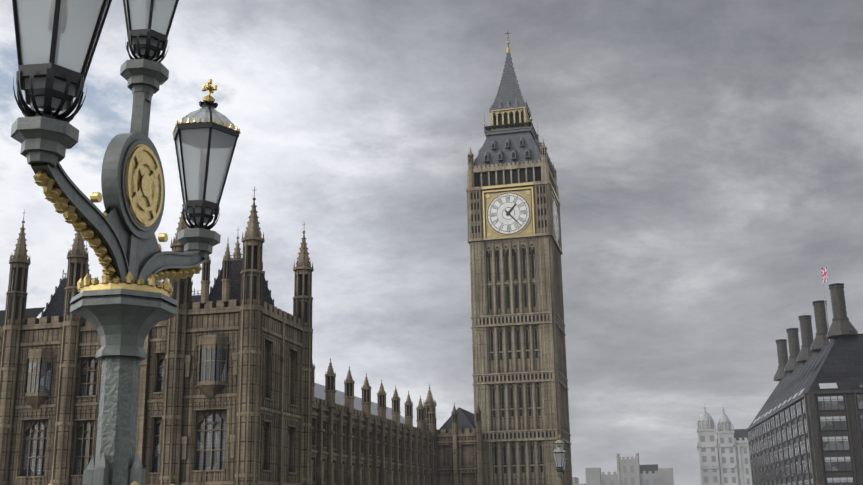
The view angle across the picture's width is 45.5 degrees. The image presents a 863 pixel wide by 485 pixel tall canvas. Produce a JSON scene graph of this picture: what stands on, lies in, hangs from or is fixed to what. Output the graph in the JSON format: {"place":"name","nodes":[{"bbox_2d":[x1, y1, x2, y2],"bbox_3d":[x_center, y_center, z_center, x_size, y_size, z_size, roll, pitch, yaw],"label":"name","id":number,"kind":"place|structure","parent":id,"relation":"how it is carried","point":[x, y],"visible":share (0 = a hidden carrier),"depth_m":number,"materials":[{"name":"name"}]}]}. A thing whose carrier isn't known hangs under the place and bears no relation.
{"place":"outdoors","nodes":[
{"label":"outdoors","id":0,"kind":"place"},
{"bbox_2d":[0,0,862,484],"label":"sky","id":1,"kind":"structure","parent":0,"point":[706,156],"materials":[{"name":"grey"}]},
{"bbox_2d":[697,405,751,484],"bbox_3d":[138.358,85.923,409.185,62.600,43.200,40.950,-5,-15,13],"label":"distant towered building","id":2,"kind":"structure","parent":0,"point":[724,458],"depth_m":395.86,"materials":[{"name":"stone"}]},
{"bbox_2d":[747,265,862,484],"bbox_3d":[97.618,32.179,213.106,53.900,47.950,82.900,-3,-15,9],"label":"office building","id":3,"kind":"structure","parent":0,"point":[805,427],"depth_m":186.19,"materials":[{"name":"grey metal"}]},
{"label":"ground","id":4,"kind":"structure","parent":0,"visible":0},
{"bbox_2d":[0,186,483,484],"bbox_3d":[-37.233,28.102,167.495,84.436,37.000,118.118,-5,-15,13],"label":"palace of westminster","id":5,"kind":"structure","parent":4,"relation":"on","point":[231,391],"depth_m":111.33,"materials":[{"name":"stone"}]},
{"bbox_2d":[466,32,572,484],"bbox_3d":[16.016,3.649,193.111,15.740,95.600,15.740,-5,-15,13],"label":"clock tower","id":6,"kind":"structure","parent":4,"relation":"on","point":[520,384],"depth_m":184.70,"materials":[{"name":"stone"}]},
{"bbox_2d":[572,453,673,484],"bbox_3d":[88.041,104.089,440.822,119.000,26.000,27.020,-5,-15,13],"label":"buildings","id":7,"kind":"structure","parent":4,"relation":"on","point":[631,471],"depth_m":431.67,"materials":[{"name":"stone"}]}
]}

